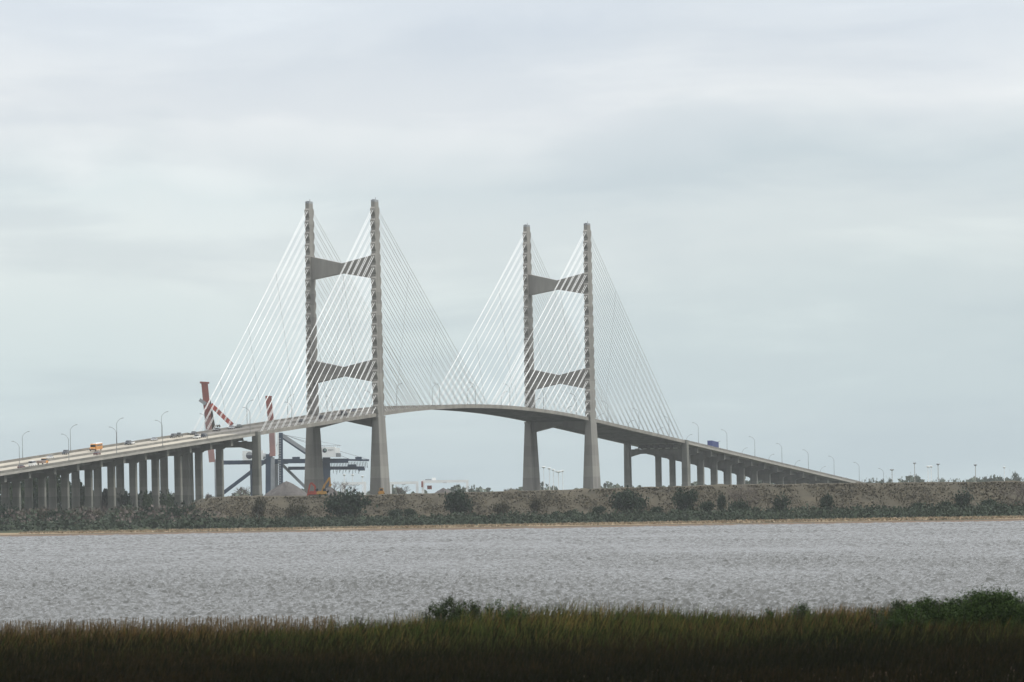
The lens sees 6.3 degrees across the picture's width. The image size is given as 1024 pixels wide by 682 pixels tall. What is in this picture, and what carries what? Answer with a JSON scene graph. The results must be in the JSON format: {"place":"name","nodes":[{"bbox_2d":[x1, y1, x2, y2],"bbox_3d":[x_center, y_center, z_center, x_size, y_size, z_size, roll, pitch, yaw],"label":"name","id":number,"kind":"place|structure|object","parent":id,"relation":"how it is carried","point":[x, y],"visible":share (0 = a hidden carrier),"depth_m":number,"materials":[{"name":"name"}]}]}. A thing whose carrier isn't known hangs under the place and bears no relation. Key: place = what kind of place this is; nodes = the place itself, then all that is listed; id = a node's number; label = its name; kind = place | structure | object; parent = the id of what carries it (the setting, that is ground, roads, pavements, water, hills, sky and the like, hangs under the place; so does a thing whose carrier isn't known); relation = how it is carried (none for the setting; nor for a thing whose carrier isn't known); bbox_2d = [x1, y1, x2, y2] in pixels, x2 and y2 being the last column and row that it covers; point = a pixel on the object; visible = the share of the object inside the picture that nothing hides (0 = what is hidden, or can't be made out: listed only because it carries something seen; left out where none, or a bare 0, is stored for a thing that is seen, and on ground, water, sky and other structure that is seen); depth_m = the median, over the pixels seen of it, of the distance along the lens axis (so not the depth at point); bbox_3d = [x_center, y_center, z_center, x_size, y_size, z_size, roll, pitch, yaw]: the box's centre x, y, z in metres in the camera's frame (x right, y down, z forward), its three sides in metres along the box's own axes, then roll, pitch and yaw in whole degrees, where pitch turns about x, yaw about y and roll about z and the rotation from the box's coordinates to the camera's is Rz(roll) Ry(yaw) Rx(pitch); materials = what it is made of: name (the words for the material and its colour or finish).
{"place":"outdoors","nodes":[
{"label":"outdoors","id":0,"kind":"place"},
{"bbox_2d":[342,482,365,494],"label":"gantry crane","id":1,"kind":"object","parent":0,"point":[356,483],"visible":0.55,"depth_m":5598.75,"materials":[{"name":"white metal"}]},
{"bbox_2d":[0,618,1020,673],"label":"brown grass","id":2,"kind":"structure","parent":0,"point":[296,648],"depth_m":399.91,"materials":[{"name":"brown plant"}]},
{"bbox_2d":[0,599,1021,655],"bbox_3d":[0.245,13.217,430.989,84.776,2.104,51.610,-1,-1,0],"label":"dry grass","id":3,"kind":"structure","parent":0,"point":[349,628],"depth_m":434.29,"materials":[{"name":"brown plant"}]},
{"bbox_2d":[0,520,1023,635],"bbox_3d":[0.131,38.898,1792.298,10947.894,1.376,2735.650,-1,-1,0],"label":"water","id":4,"kind":"structure","parent":0,"point":[344,575],"depth_m":1004.01,"materials":[{"name":"grey liquid"}]},
{"bbox_2d":[0,595,1023,662],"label":"marsh grass","id":5,"kind":"structure","parent":0,"point":[560,624],"depth_m":421.40,"materials":[{"name":"green plant"}]},
{"bbox_2d":[0,515,1023,681],"bbox_3d":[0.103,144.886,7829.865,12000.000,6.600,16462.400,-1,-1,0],"label":"ground","id":6,"kind":"structure","parent":0,"point":[9,532],"depth_m":2924.83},
{"bbox_2d":[0,503,19,519],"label":"bush","id":7,"kind":"object","parent":6,"relation":"on","point":[3,511],"visible":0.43,"depth_m":3418.68,"materials":[{"name":"green plant"}]},
{"bbox_2d":[9,482,23,511],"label":"pine tree","id":8,"kind":"object","parent":6,"relation":"on","point":[11,497],"visible":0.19,"depth_m":3877.75,"materials":[{"name":"green plant"}]},
{"bbox_2d":[21,478,37,509],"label":"pine tree","id":9,"kind":"object","parent":6,"relation":"on","point":[23,490],"visible":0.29,"depth_m":3858.85,"materials":[{"name":"green plant"}]},
{"bbox_2d":[31,506,49,520],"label":"bush","id":10,"kind":"object","parent":6,"relation":"on","point":[42,512],"visible":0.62,"depth_m":3368.46,"materials":[{"name":"green plant"}]},
{"bbox_2d":[33,486,48,509],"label":"leafy tree","id":11,"kind":"object","parent":6,"relation":"on","point":[35,501],"visible":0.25,"depth_m":3843.27,"materials":[{"name":"green plant"}]},
{"bbox_2d":[46,474,60,505],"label":"pine tree","id":12,"kind":"object","parent":6,"relation":"on","point":[58,488],"visible":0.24,"depth_m":3849.18,"materials":[{"name":"green plant"}]},
{"bbox_2d":[44,506,63,520],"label":"bush","id":13,"kind":"object","parent":6,"relation":"on","point":[53,513],"visible":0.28,"depth_m":3348.59,"materials":[{"name":"green plant"}]},
{"bbox_2d":[71,481,84,510],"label":"pine tree","id":14,"kind":"object","parent":6,"relation":"on","point":[82,492],"visible":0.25,"depth_m":3838.61,"materials":[{"name":"green plant"}]},
{"bbox_2d":[0,478,184,510],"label":"dark wood","id":15,"kind":"object","parent":6,"relation":"on","point":[139,494],"visible":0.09,"depth_m":3897.92,"materials":[{"name":"green plant"}]},
{"bbox_2d":[80,508,104,519],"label":"bush","id":16,"kind":"object","parent":6,"relation":"on","point":[96,512],"visible":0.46,"depth_m":3328.29,"materials":[{"name":"green plant"}]},
{"bbox_2d":[93,489,107,510],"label":"leafy tree","id":17,"kind":"object","parent":6,"relation":"on","point":[105,497],"visible":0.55,"depth_m":3827.95,"materials":[{"name":"green plant"}]},
{"bbox_2d":[100,502,120,511],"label":"bare shrub","id":18,"kind":"object","parent":6,"relation":"on","point":[106,509],"visible":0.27,"depth_m":3389.56,"materials":[{"name":"green plant"}]},
{"bbox_2d":[0,503,229,530],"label":"thicket","id":19,"kind":"object","parent":6,"relation":"on","point":[106,521],"visible":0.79,"depth_m":3233.26,"materials":[{"name":"green plant"}]},
{"bbox_2d":[116,491,133,507],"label":"leafy tree","id":20,"kind":"object","parent":6,"relation":"on","point":[124,500],"visible":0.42,"depth_m":3818.63,"materials":[{"name":"green plant"}]},
{"bbox_2d":[130,508,144,518],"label":"bush","id":21,"kind":"object","parent":6,"relation":"on","point":[137,513],"visible":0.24,"depth_m":3298.17,"materials":[{"name":"green plant"}]},
{"bbox_2d":[140,490,153,509],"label":"leafy tree","id":22,"kind":"object","parent":6,"relation":"on","point":[146,497],"visible":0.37,"depth_m":3808.98,"materials":[{"name":"green plant"}]},
{"bbox_2d":[139,500,155,513],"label":"bush","id":23,"kind":"object","parent":6,"relation":"on","point":[147,510],"visible":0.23,"depth_m":3339.04,"materials":[{"name":"green plant"}]},
{"bbox_2d":[159,489,173,509],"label":"leafy tree","id":24,"kind":"object","parent":6,"relation":"on","point":[168,501],"visible":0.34,"depth_m":3799.16,"materials":[{"name":"green plant"}]},
{"bbox_2d":[164,503,182,518],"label":"bush","id":25,"kind":"object","parent":6,"relation":"on","point":[175,511],"visible":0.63,"depth_m":3287.73,"materials":[{"name":"green plant"}]},
{"bbox_2d":[199,381,233,496],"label":"dock crane","id":26,"kind":"object","parent":6,"relation":"on","point":[204,402],"visible":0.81,"depth_m":4900.59,"materials":[{"name":"red paint"}]},
{"bbox_2d":[224,451,287,495],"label":"container crane","id":27,"kind":"object","parent":6,"relation":"on","point":[247,457],"visible":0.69,"depth_m":5198.45,"materials":[{"name":"metal"}]},
{"bbox_2d":[265,396,274,489],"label":"dock crane","id":28,"kind":"object","parent":6,"relation":"on","point":[271,437],"visible":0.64,"depth_m":4950.73,"materials":[{"name":"red paint"}]},
{"bbox_2d":[275,433,368,488],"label":"container crane","id":29,"kind":"object","parent":6,"relation":"on","point":[328,452],"visible":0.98,"depth_m":5199.14,"materials":[{"name":"metal"}]},
{"bbox_2d":[0,197,864,511],"bbox_3d":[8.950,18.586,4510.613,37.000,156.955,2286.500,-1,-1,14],"label":"cable stayed bridge","id":30,"kind":"structure","parent":6,"relation":"on","point":[538,419],"depth_m":4181.40,"materials":[{"name":"concrete"}]},
{"bbox_2d":[28,461,36,465],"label":"van","id":31,"kind":"object","parent":30,"relation":"on","point":[31,463],"visible":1,"depth_m":3679.68,"materials":[{"name":"paint"}]},
{"bbox_2d":[37,458,47,464],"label":"work truck","id":32,"kind":"object","parent":30,"relation":"on","point":[43,460],"visible":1,"depth_m":3694.69,"materials":[{"name":"paint"}]},
{"bbox_2d":[89,442,102,450],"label":"school bus","id":33,"kind":"object","parent":30,"relation":"on","point":[96,446],"visible":0.99,"depth_m":3824.97,"materials":[{"name":"paint"}]},
{"bbox_2d":[390,481,417,493],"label":"gantry crane","id":34,"kind":"object","parent":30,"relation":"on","point":[408,482],"visible":0.55,"depth_m":5598.76,"materials":[{"name":"white metal"}]},
{"bbox_2d":[707,440,719,447],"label":"semi truck","id":35,"kind":"object","parent":30,"relation":"on","point":[713,443],"visible":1,"depth_m":4831.29,"materials":[{"name":"metal"}]},
{"bbox_2d":[422,601,442,625],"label":"marsh shrub","id":36,"kind":"object","parent":6,"relation":"on","point":[430,608],"visible":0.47,"depth_m":441.76,"materials":[{"name":"green plant"}]},
{"bbox_2d":[421,478,468,492],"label":"gantry crane","id":37,"kind":"object","parent":6,"relation":"on","point":[433,480],"visible":0.82,"depth_m":5598.78,"materials":[{"name":"white metal"}]},
{"bbox_2d":[435,592,467,628],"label":"marsh shrub","id":38,"kind":"object","parent":6,"relation":"on","point":[451,613],"visible":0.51,"depth_m":439.64,"materials":[{"name":"green plant"}]},
{"bbox_2d":[460,599,471,621],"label":"marsh shrub","id":39,"kind":"object","parent":6,"relation":"on","point":[463,609],"visible":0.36,"depth_m":443.80,"materials":[{"name":"green plant"}]},
{"bbox_2d":[466,484,475,491],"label":"building","id":40,"kind":"structure","parent":6,"relation":"on","point":[472,489],"depth_m":5398.75,"materials":[{"name":"white"}]},
{"bbox_2d":[466,595,483,624],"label":"marsh shrub","id":41,"kind":"object","parent":6,"relation":"on","point":[475,608],"visible":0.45,"depth_m":441.74,"materials":[{"name":"green plant"}]},
{"bbox_2d":[482,599,503,620],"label":"marsh shrub","id":42,"kind":"object","parent":6,"relation":"on","point":[498,606],"visible":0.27,"depth_m":445.83,"materials":[{"name":"green plant"}]},
{"bbox_2d":[10,475,1009,505],"bbox_3d":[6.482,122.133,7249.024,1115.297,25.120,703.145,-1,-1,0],"label":"wood","id":43,"kind":"object","parent":6,"relation":"on","point":[488,489],"visible":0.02,"depth_m":7048.99,"materials":[{"name":"green plant"}]},
{"bbox_2d":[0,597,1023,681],"bbox_3d":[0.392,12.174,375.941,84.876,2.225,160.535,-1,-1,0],"label":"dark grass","id":44,"kind":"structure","parent":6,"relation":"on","point":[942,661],"depth_m":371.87,"materials":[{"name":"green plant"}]},
{"bbox_2d":[496,602,532,624],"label":"marsh shrub","id":45,"kind":"object","parent":6,"relation":"on","point":[508,615],"visible":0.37,"depth_m":439.59,"materials":[{"name":"green plant"}]},
{"bbox_2d":[19,515,1023,533],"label":"tan grass","id":46,"kind":"structure","parent":6,"relation":"on","point":[585,523],"depth_m":2950.24,"materials":[{"name":"beige plant"}]},
{"bbox_2d":[162,501,1023,528],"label":"scrub","id":47,"kind":"object","parent":6,"relation":"on","point":[756,513],"visible":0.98,"depth_m":2979.46,"materials":[{"name":"green plant"}]},
{"bbox_2d":[762,607,773,621],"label":"marsh shrub","id":48,"kind":"object","parent":6,"relation":"on","point":[769,612],"visible":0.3,"depth_m":445.78,"materials":[{"name":"green plant"}]},
{"bbox_2d":[768,491,791,512],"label":"bush","id":49,"kind":"object","parent":6,"relation":"on","point":[779,504],"visible":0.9,"depth_m":2951.93,"materials":[{"name":"green plant"}]},
{"bbox_2d":[789,599,817,621],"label":"marsh shrub","id":50,"kind":"object","parent":6,"relation":"on","point":[802,604],"visible":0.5,"depth_m":443.65,"materials":[{"name":"green plant"}]},
{"bbox_2d":[868,602,887,631],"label":"marsh shrub","id":51,"kind":"object","parent":6,"relation":"on","point":[879,617],"visible":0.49,"depth_m":421.83,"materials":[{"name":"green plant"}]},
{"bbox_2d":[884,598,908,622],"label":"marsh shrub","id":52,"kind":"object","parent":6,"relation":"on","point":[898,603],"visible":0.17,"depth_m":429.66,"materials":[{"name":"green plant"}]},
{"bbox_2d":[898,477,912,481],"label":"leafy tree","id":53,"kind":"object","parent":6,"relation":"on","point":[907,479],"visible":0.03,"depth_m":6098.54,"materials":[{"name":"green plant"}]},
{"bbox_2d":[880,602,934,632],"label":"marsh shrub","id":54,"kind":"object","parent":6,"relation":"on","point":[907,611],"visible":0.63,"depth_m":421.59,"materials":[{"name":"green plant"}]},
{"bbox_2d":[910,472,927,481],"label":"leafy tree","id":55,"kind":"object","parent":6,"relation":"on","point":[917,479],"visible":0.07,"depth_m":6098.72,"materials":[{"name":"green plant"}]},
{"bbox_2d":[907,592,952,629],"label":"marsh shrub","id":56,"kind":"object","parent":6,"relation":"on","point":[934,609],"visible":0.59,"depth_m":425.57,"materials":[{"name":"green plant"}]},
{"bbox_2d":[936,499,952,507],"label":"bush","id":57,"kind":"object","parent":6,"relation":"on","point":[945,503],"visible":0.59,"depth_m":2883.69,"materials":[{"name":"green plant"}]},
{"bbox_2d":[938,595,967,628],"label":"marsh shrub","id":58,"kind":"object","parent":6,"relation":"on","point":[953,605],"visible":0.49,"depth_m":427.37,"materials":[{"name":"green plant"}]},
{"bbox_2d":[950,486,973,507],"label":"bush","id":59,"kind":"object","parent":6,"relation":"on","point":[965,500],"visible":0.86,"depth_m":2877.11,"materials":[{"name":"green plant"}]},
{"bbox_2d":[944,582,1023,633],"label":"marsh shrub","id":60,"kind":"object","parent":6,"relation":"on","point":[985,607],"visible":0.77,"depth_m":423.09,"materials":[{"name":"green plant"}]},
{"bbox_2d":[976,495,998,507],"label":"bush","id":61,"kind":"object","parent":6,"relation":"on","point":[988,501],"visible":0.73,"depth_m":2864.87,"materials":[{"name":"green plant"}]},
{"bbox_2d":[982,474,996,481],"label":"leafy tree","id":62,"kind":"object","parent":6,"relation":"on","point":[989,479],"visible":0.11,"depth_m":6498.02,"materials":[{"name":"green plant"}]},
{"bbox_2d":[1009,598,1023,629],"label":"marsh shrub","id":63,"kind":"object","parent":6,"relation":"on","point":[1020,614],"visible":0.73,"depth_m":421.57,"materials":[{"name":"green plant"}]},
{"bbox_2d":[1010,472,1023,481],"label":"leafy tree","id":64,"kind":"object","parent":6,"relation":"on","point":[1015,478],"visible":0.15,"depth_m":6497.60,"materials":[{"name":"green plant"}]},
{"bbox_2d":[0,0,1023,499],"label":"sky","id":65,"kind":"structure","parent":0,"point":[805,218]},
{"bbox_2d":[180,480,1023,521],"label":"embankment","id":66,"kind":"structure","parent":0,"point":[653,501],"depth_m":3055.43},
{"bbox_2d":[180,500,198,514],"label":"bush","id":67,"kind":"object","parent":66,"relation":"on","point":[189,508],"visible":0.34,"depth_m":3273.30,"materials":[{"name":"green plant"}]},
{"bbox_2d":[234,486,249,495],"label":"bare shrub","id":68,"kind":"object","parent":66,"relation":"on","point":[245,491],"visible":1,"depth_m":3280.86,"materials":[{"name":"grey plant"}]},
{"bbox_2d":[251,496,267,516],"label":"bush","id":69,"kind":"object","parent":66,"relation":"on","point":[259,507],"visible":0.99,"depth_m":3218.39,"materials":[{"name":"green plant"}]},
{"bbox_2d":[264,481,306,495],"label":"gravel heap","id":70,"kind":"object","parent":66,"relation":"on","point":[286,488],"visible":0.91,"depth_m":3304.64,"materials":[{"name":"grey gravel"}]},
{"bbox_2d":[282,503,308,518],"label":"bush","id":71,"kind":"object","parent":66,"relation":"on","point":[293,511],"visible":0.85,"depth_m":3188.43,"materials":[{"name":"green plant"}]},
{"bbox_2d":[307,482,318,495],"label":"excavator","id":72,"kind":"object","parent":66,"relation":"on","point":[312,492],"visible":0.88,"depth_m":3260.27,"materials":[{"name":"metal"}]},
{"bbox_2d":[316,477,331,495],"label":"excavator","id":73,"kind":"object","parent":66,"relation":"on","point":[323,492],"visible":0.9,"depth_m":3257.14,"materials":[{"name":"metal"}]},
{"bbox_2d":[326,486,337,494],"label":"gravel heap","id":74,"kind":"object","parent":66,"relation":"on","point":[330,490],"visible":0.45,"depth_m":3290.74,"materials":[{"name":"grey gravel"}]},
{"bbox_2d":[330,478,354,493],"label":"bare shrub","id":75,"kind":"object","parent":66,"relation":"on","point":[344,484],"visible":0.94,"depth_m":3232.01,"materials":[{"name":"grey plant"}]},
{"bbox_2d":[318,487,377,517],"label":"bush","id":76,"kind":"object","parent":66,"relation":"on","point":[347,503],"visible":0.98,"depth_m":3167.17,"materials":[{"name":"green plant"}]},
{"bbox_2d":[386,508,402,517],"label":"bush","id":77,"kind":"object","parent":66,"relation":"on","point":[393,511],"visible":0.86,"depth_m":3144.51,"materials":[{"name":"green plant"}]},
{"bbox_2d":[395,485,410,493],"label":"bare shrub","id":78,"kind":"object","parent":66,"relation":"on","point":[398,490],"visible":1,"depth_m":3203.33,"materials":[{"name":"grey plant"}]},
{"bbox_2d":[401,508,416,516],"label":"bush","id":79,"kind":"object","parent":66,"relation":"on","point":[409,511],"visible":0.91,"depth_m":3139.71,"materials":[{"name":"green plant"}]},
{"bbox_2d":[435,488,452,492],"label":"gravel heap","id":80,"kind":"object","parent":66,"relation":"on","point":[442,490],"visible":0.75,"depth_m":3225.59,"materials":[{"name":"grey gravel"}]},
{"bbox_2d":[439,485,475,512],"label":"bush","id":81,"kind":"object","parent":66,"relation":"on","point":[460,504],"visible":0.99,"depth_m":3117.12,"materials":[{"name":"green plant"}]},
{"bbox_2d":[490,501,511,513],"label":"bush","id":82,"kind":"object","parent":66,"relation":"on","point":[498,508],"visible":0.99,"depth_m":3098.51,"materials":[{"name":"green plant"}]},
{"bbox_2d":[529,496,542,510],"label":"bush","id":83,"kind":"object","parent":66,"relation":"on","point":[536,504],"visible":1,"depth_m":3087.85,"materials":[{"name":"green plant"}]},
{"bbox_2d":[590,505,608,512],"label":"bush","id":84,"kind":"object","parent":66,"relation":"on","point":[600,508],"visible":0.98,"depth_m":3052.14,"materials":[{"name":"green plant"}]},
{"bbox_2d":[181,481,1023,519],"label":"dry brush","id":85,"kind":"object","parent":66,"relation":"on","point":[980,485],"visible":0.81,"depth_m":3056.30,"materials":[{"name":"plant"}]},
{"bbox_2d":[606,485,652,512],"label":"bush","id":86,"kind":"object","parent":66,"relation":"on","point":[623,499],"visible":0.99,"depth_m":3037.10,"materials":[{"name":"green plant"}]},
{"bbox_2d":[650,505,665,511],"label":"bush","id":87,"kind":"object","parent":66,"relation":"on","point":[659,508],"visible":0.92,"depth_m":3024.01,"materials":[{"name":"green plant"}]},
{"bbox_2d":[670,487,701,509],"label":"bush","id":88,"kind":"object","parent":66,"relation":"on","point":[684,500],"visible":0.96,"depth_m":3016.44,"materials":[{"name":"green plant"}]},
{"bbox_2d":[698,499,718,511],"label":"bush","id":89,"kind":"object","parent":66,"relation":"on","point":[707,505],"visible":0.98,"depth_m":3002.09,"materials":[{"name":"green plant"}]},
{"bbox_2d":[716,491,726,510],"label":"bush","id":90,"kind":"object","parent":66,"relation":"on","point":[720,501],"visible":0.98,"depth_m":2996.50,"materials":[{"name":"green plant"}]},
{"bbox_2d":[725,498,751,512],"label":"bush","id":91,"kind":"object","parent":66,"relation":"on","point":[738,503],"visible":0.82,"depth_m":2973.32,"materials":[{"name":"green plant"}]},
{"bbox_2d":[725,484,764,505],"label":"bush","id":92,"kind":"object","parent":66,"relation":"on","point":[746,500],"visible":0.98,"depth_m":2995.03,"materials":[{"name":"grey plant"}]},
{"bbox_2d":[818,493,833,509],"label":"bush","id":93,"kind":"object","parent":66,"relation":"on","point":[828,500],"visible":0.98,"depth_m":2948.48,"materials":[{"name":"green plant"}]},
{"bbox_2d":[909,502,923,509],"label":"bush","id":94,"kind":"object","parent":66,"relation":"on","point":[917,504],"visible":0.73,"depth_m":2902.82,"materials":[{"name":"green plant"}]},
{"bbox_2d":[996,482,1023,503],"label":"bare tree","id":95,"kind":"object","parent":66,"relation":"on","point":[1018,493],"visible":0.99,"depth_m":2882.08,"materials":[{"name":"grey plant"}]},
{"bbox_2d":[781,597,939,622],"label":"straw grass","id":96,"kind":"structure","parent":0,"point":[852,608],"depth_m":448.97,"materials":[{"name":"plant"}]}
]}

